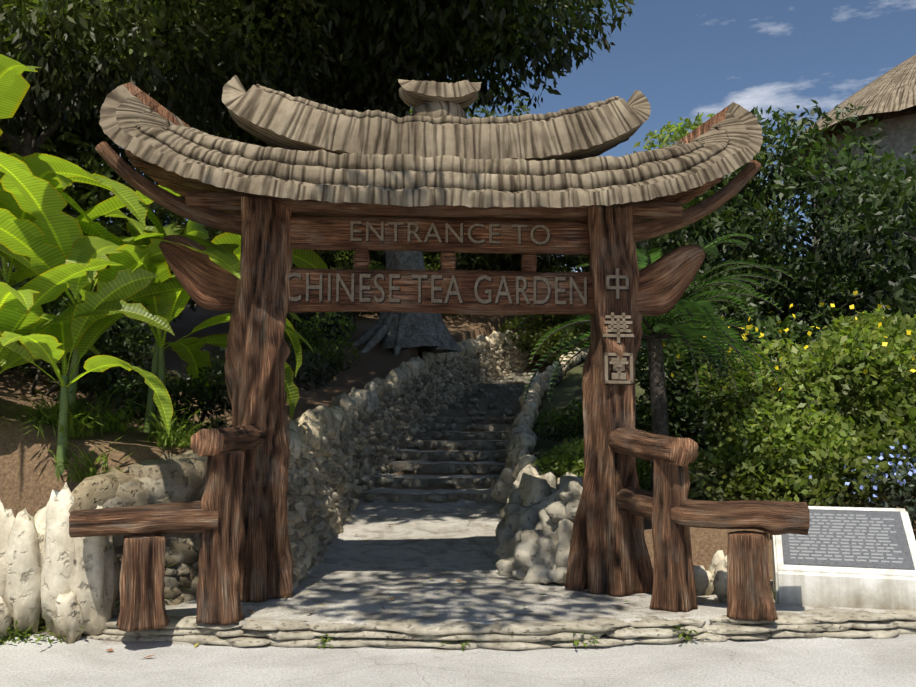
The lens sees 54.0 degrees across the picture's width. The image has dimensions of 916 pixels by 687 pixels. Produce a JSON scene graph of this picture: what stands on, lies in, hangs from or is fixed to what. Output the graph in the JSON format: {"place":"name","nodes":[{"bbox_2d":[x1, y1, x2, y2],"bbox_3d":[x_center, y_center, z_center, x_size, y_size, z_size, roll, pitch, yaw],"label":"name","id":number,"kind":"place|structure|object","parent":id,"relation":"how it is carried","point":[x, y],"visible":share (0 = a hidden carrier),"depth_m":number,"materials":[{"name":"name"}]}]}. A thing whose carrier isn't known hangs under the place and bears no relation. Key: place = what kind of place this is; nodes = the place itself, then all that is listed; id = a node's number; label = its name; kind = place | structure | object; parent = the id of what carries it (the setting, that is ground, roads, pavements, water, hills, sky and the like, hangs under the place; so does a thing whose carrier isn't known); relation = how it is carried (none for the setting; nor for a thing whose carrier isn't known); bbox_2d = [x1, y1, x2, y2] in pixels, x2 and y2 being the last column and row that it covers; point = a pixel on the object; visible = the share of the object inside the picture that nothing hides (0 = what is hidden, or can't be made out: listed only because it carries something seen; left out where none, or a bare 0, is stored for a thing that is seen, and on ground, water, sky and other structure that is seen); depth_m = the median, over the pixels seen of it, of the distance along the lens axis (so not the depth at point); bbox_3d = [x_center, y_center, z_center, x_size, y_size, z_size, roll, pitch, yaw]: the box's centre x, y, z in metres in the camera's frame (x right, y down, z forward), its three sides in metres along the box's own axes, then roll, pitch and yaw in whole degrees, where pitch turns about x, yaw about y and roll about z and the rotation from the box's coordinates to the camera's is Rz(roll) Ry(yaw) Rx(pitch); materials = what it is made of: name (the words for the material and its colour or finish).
{"place":"outdoors","nodes":[
{"label":"outdoors","id":0,"kind":"place"},
{"bbox_2d":[0,299,915,686],"bbox_3d":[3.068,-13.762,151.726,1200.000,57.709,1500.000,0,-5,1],"label":"ground","id":1,"kind":"structure","parent":0,"point":[28,479],"depth_m":6.54,"materials":[{"name":"beige concrete"}]},
{"bbox_2d":[0,44,19,136],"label":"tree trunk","id":2,"kind":"object","parent":1,"relation":"on","point":[9,130],"visible":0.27,"depth_m":12.70,"materials":[{"name":"green plant"}]},
{"bbox_2d":[0,483,119,643],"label":"white rocks","id":3,"kind":"object","parent":1,"relation":"on","point":[45,577],"visible":0.83,"depth_m":6.89,"materials":[{"name":"white stone"}]},
{"bbox_2d":[0,256,154,405],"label":"shrub","id":4,"kind":"object","parent":1,"relation":"on","point":[59,305],"visible":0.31,"depth_m":11.49,"materials":[{"name":"green plant"}]},
{"bbox_2d":[0,54,166,238],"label":"banana plant","id":5,"kind":"object","parent":1,"relation":"on","point":[14,85],"visible":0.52,"depth_m":8.49,"materials":[{"name":"green plant"}]},
{"bbox_2d":[0,268,172,475],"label":"banana plant","id":6,"kind":"object","parent":1,"relation":"on","point":[53,344],"visible":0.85,"depth_m":8.05,"materials":[{"name":"green plant"}]},
{"bbox_2d":[0,259,174,373],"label":"banana plant","id":7,"kind":"object","parent":1,"relation":"on","point":[21,312],"visible":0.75,"depth_m":7.94,"materials":[{"name":"green plant"}]},
{"bbox_2d":[0,151,180,300],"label":"banana plant","id":8,"kind":"object","parent":1,"relation":"on","point":[39,168],"visible":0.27,"depth_m":9.03,"materials":[{"name":"green plant"}]},
{"bbox_2d":[0,109,215,322],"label":"tree","id":9,"kind":"object","parent":1,"relation":"on","point":[92,196],"visible":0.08,"depth_m":15.10,"materials":[{"name":"green plant"}]},
{"bbox_2d":[48,329,179,402],"bbox_3d":[-4.574,0.437,12.313,1.706,1.429,2.020,0,-5,1],"label":"shrub","id":10,"kind":"object","parent":1,"relation":"on","point":[84,386],"visible":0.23,"depth_m":11.94,"materials":[{"name":"green plant"}]},
{"bbox_2d":[0,375,229,608],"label":"grass tufts","id":11,"kind":"object","parent":1,"relation":"on","point":[45,415],"visible":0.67,"depth_m":8.45,"materials":[{"name":"green plant"}]},
{"bbox_2d":[5,0,226,217],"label":"tree","id":12,"kind":"object","parent":1,"relation":"on","point":[96,135],"visible":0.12,"depth_m":16.54,"materials":[{"name":"green plant"}]},
{"bbox_2d":[68,449,206,617],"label":"bank stones","id":13,"kind":"object","parent":1,"relation":"on","point":[165,477],"visible":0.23,"depth_m":7.75,"materials":[{"name":"beige stone"}]},
{"bbox_2d":[0,152,301,426],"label":"banana plant","id":14,"kind":"object","parent":1,"relation":"on","point":[48,237],"visible":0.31,"depth_m":8.18,"materials":[{"name":"green plant"}]},
{"bbox_2d":[98,358,231,432],"bbox_3d":[-3.282,0.830,10.617,1.762,1.289,1.770,2,-6,-26],"label":"shrub","id":15,"kind":"object","parent":1,"relation":"on","point":[201,390],"visible":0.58,"depth_m":10.27,"materials":[{"name":"green plant"}]},
{"bbox_2d":[0,0,338,286],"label":"tree","id":16,"kind":"object","parent":1,"relation":"on","point":[57,61],"visible":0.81,"depth_m":13.12,"materials":[{"name":"green plant"}]},
{"bbox_2d":[61,192,313,430],"bbox_3d":[-3.032,-0.176,9.265,2.411,2.666,2.811,-3,-6,33],"label":"banana plant","id":17,"kind":"object","parent":1,"relation":"on","point":[169,307],"visible":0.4,"depth_m":9.37,"materials":[{"name":"green plant"}]},
{"bbox_2d":[65,209,327,432],"bbox_3d":[-2.977,-0.298,9.191,3.594,2.821,2.795,-3,-6,28],"label":"banana plant","id":18,"kind":"object","parent":1,"relation":"on","point":[92,244],"visible":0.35,"depth_m":9.08,"materials":[{"name":"green plant"}]},
{"bbox_2d":[174,345,332,395],"bbox_3d":[-2.913,0.568,12.942,2.190,1.566,2.400,0,-5,1],"label":"shrub","id":19,"kind":"object","parent":1,"relation":"on","point":[302,375],"visible":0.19,"depth_m":12.97,"materials":[{"name":"green plant"}]},
{"bbox_2d":[286,311,356,340],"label":"shrub","id":20,"kind":"object","parent":1,"relation":"on","point":[307,315],"visible":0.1,"depth_m":20.69,"materials":[{"name":"green plant"}]},
{"bbox_2d":[284,312,362,384],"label":"shrub","id":21,"kind":"object","parent":1,"relation":"on","point":[323,350],"visible":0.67,"depth_m":17.02,"materials":[{"name":"green plant"}]},
{"bbox_2d":[26,0,634,354],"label":"tree","id":22,"kind":"object","parent":1,"relation":"on","point":[380,50],"visible":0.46,"depth_m":18.78,"materials":[{"name":"green plant"}]},
{"bbox_2d":[294,250,385,317],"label":"shrub","id":23,"kind":"object","parent":1,"relation":"on","point":[378,267],"depth_m":28.11,"materials":[{"name":"green plant"}]},
{"bbox_2d":[126,87,588,271],"bbox_3d":[-2.709,-5.393,32.525,17.732,8.449,13.630,0,-5,1],"label":"tree","id":24,"kind":"object","parent":1,"relation":"on","point":[329,259],"visible":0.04,"depth_m":31.84,"materials":[{"name":"green plant"}]},
{"bbox_2d":[0,590,774,650],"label":"weedy grass","id":25,"kind":"structure","parent":1,"relation":"on","point":[18,635],"depth_m":6.80,"materials":[{"name":"green plant"}]},
{"bbox_2d":[0,414,774,658],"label":"fallen leaves","id":26,"kind":"object","parent":1,"relation":"on","point":[196,644],"visible":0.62,"depth_m":7.70,"materials":[{"name":"brown plant"}]},
{"bbox_2d":[367,254,470,318],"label":"shrub","id":27,"kind":"object","parent":1,"relation":"on","point":[435,257],"depth_m":30.28,"materials":[{"name":"green plant"}]},
{"bbox_2d":[378,253,492,269],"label":"shrub","id":28,"kind":"object","parent":1,"relation":"on","point":[478,265],"depth_m":35.11,"materials":[{"name":"green plant"}]},
{"bbox_2d":[359,372,534,503],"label":"stone stairs","id":29,"kind":"structure","parent":1,"relation":"on","point":[506,392],"depth_m":17.39,"materials":[{"name":"stone"}]},
{"bbox_2d":[362,372,533,494],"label":"stair treads","id":30,"kind":"object","parent":1,"relation":"on","point":[388,475],"visible":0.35,"depth_m":14.95,"materials":[{"name":"stone"}]},
{"bbox_2d":[83,609,915,649],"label":"platform kerb stones","id":31,"kind":"object","parent":1,"relation":"on","point":[496,634],"visible":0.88,"depth_m":6.80,"materials":[{"name":"beige stone"}]},
{"bbox_2d":[470,254,587,271],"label":"shrub","id":32,"kind":"object","parent":1,"relation":"on","point":[563,266],"visible":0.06,"depth_m":35.85,"materials":[{"name":"green plant"}]},
{"bbox_2d":[490,466,587,584],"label":"stone wall","id":33,"kind":"structure","parent":1,"relation":"on","point":[534,541],"depth_m":8.81,"materials":[{"name":"stone"}]},
{"bbox_2d":[544,358,583,392],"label":"backing wall","id":34,"kind":"structure","parent":1,"relation":"on","point":[570,367],"depth_m":27.12,"materials":[{"name":"grey stone"}]},
{"bbox_2d":[287,341,573,589],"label":"stone wall","id":35,"kind":"structure","parent":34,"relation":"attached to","point":[329,481],"depth_m":14.00,"materials":[{"name":"stone"}]},
{"bbox_2d":[289,330,589,505],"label":"wall top stones","id":36,"kind":"object","parent":35,"relation":"on","point":[341,412],"depth_m":14.65,"materials":[{"name":"grey stone"}]},
{"bbox_2d":[533,437,650,489],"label":"shrub","id":37,"kind":"object","parent":1,"relation":"on","point":[572,452],"visible":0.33,"depth_m":11.85,"materials":[{"name":"green plant"}]},
{"bbox_2d":[563,457,650,488],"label":"shrub","id":38,"kind":"object","parent":1,"relation":"on","point":[640,477],"visible":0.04,"depth_m":11.27,"materials":[{"name":"green plant"}]},
{"bbox_2d":[500,309,722,363],"bbox_3d":[5.515,-0.364,30.935,8.220,3.382,3.973,0,-5,1],"label":"shrub","id":39,"kind":"object","parent":1,"relation":"on","point":[541,321],"visible":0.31,"depth_m":30.65,"materials":[{"name":"green plant"}]},
{"bbox_2d":[530,396,699,441],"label":"shrub","id":40,"kind":"object","parent":1,"relation":"on","point":[568,422],"visible":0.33,"depth_m":14.75,"materials":[{"name":"green plant"}]},
{"bbox_2d":[570,252,724,271],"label":"shrub","id":41,"kind":"object","parent":1,"relation":"on","point":[583,269],"visible":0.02,"depth_m":36.84,"materials":[{"name":"green plant"}]},
{"bbox_2d":[519,232,795,491],"bbox_3d":[2.210,0.572,10.205,2.983,3.304,3.140,0,-5,1],"label":"palm tree","id":42,"kind":"object","parent":1,"relation":"on","point":[691,328],"visible":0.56,"depth_m":9.98,"materials":[{"name":"green plant"}]},
{"bbox_2d":[575,112,798,271],"bbox_3d":[6.610,-3.182,27.493,7.229,7.704,7.456,0,-5,1],"label":"tree","id":43,"kind":"object","parent":1,"relation":"on","point":[680,131],"visible":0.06,"depth_m":25.51,"materials":[{"name":"green plant"}]},
{"bbox_2d":[635,283,905,452],"bbox_3d":[4.919,0.600,13.727,5.264,3.187,3.944,0,-5,1],"label":"shrub","id":44,"kind":"object","parent":1,"relation":"on","point":[676,384],"visible":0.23,"depth_m":13.21,"materials":[{"name":"green plant"}]},
{"bbox_2d":[635,99,915,384],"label":"tree","id":45,"kind":"object","parent":1,"relation":"on","point":[816,282],"visible":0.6,"depth_m":16.43,"materials":[{"name":"green plant"}]},
{"bbox_2d":[688,382,886,506],"bbox_3d":[3.490,1.386,9.697,2.284,1.910,1.972,-5,-7,42],"label":"shrub","id":46,"kind":"object","parent":1,"relation":"on","point":[803,484],"visible":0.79,"depth_m":9.33,"materials":[{"name":"green plant"}]},
{"bbox_2d":[686,308,915,507],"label":"shrub","id":47,"kind":"object","parent":1,"relation":"on","point":[889,386],"visible":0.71,"depth_m":10.07,"materials":[{"name":"green plant"}]},
{"bbox_2d":[662,290,915,390],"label":"yellow flowers","id":48,"kind":"object","parent":47,"relation":"attached to","point":[744,337],"visible":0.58,"depth_m":10.42,"materials":[{"name":"yellow plant"}]},
{"bbox_2d":[804,149,915,307],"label":"tree","id":49,"kind":"object","parent":1,"relation":"on","point":[879,196],"visible":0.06,"depth_m":23.24,"materials":[{"name":"green plant"}]},
{"bbox_2d":[811,113,915,263],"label":"hut stone wall","id":50,"kind":"structure","parent":1,"relation":"on","point":[900,139],"depth_m":42.31,"materials":[{"name":"stone"}]},
{"bbox_2d":[781,54,915,169],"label":"thatched hut","id":51,"kind":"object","parent":50,"relation":"on","point":[891,93],"depth_m":43.70,"materials":[{"name":"beige wicker"}]},
{"bbox_2d":[832,451,915,539],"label":"shrub","id":52,"kind":"object","parent":1,"relation":"on","point":[908,493],"visible":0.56,"depth_m":8.93,"materials":[{"name":"green leaf"},{"name":"blue flower petals"},{"name":"bark"}]},
{"bbox_2d":[809,442,915,503],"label":"blue flowers","id":53,"kind":"object","parent":52,"relation":"on","point":[910,473],"visible":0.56,"depth_m":8.97,"materials":[{"name":"blue plant"}]},
{"bbox_2d":[843,146,915,340],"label":"tree","id":54,"kind":"object","parent":1,"relation":"on","point":[904,300],"visible":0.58,"depth_m":13.46,"materials":[{"name":"green plant"}]},
{"bbox_2d":[70,0,915,271],"label":"sky","id":55,"kind":"structure","parent":0,"point":[689,58],"materials":[{"name":"blue"}]},
{"bbox_2d":[111,491,889,634],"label":"stone path","id":56,"kind":"structure","parent":0,"point":[406,555],"depth_m":8.35,"materials":[{"name":"grey stone"}]},
{"bbox_2d":[69,75,809,631],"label":"entrance gate","id":57,"kind":"structure","parent":56,"relation":"on","point":[443,175],"depth_m":8.04,"materials":[{"name":"brown wood"}]},
{"bbox_2d":[693,550,726,602],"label":"rocks","id":58,"kind":"object","parent":56,"relation":"on","point":[711,579],"visible":0.42,"depth_m":7.65,"materials":[{"name":"white stone"}]},
{"bbox_2d":[772,506,915,609],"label":"sign pedestal","id":59,"kind":"object","parent":56,"relation":"on","point":[855,583],"visible":0.69,"depth_m":7.54,"materials":[{"name":"white concrete"}]},
{"bbox_2d":[788,513,902,562],"bbox_3d":[3.340,1.676,7.795,0.887,0.337,0.506,-2,-5,17],"label":"plaque","id":60,"kind":"object","parent":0,"point":[846,539],"visible":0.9,"depth_m":7.75,"materials":[{"name":"grey metal"}]}
]}

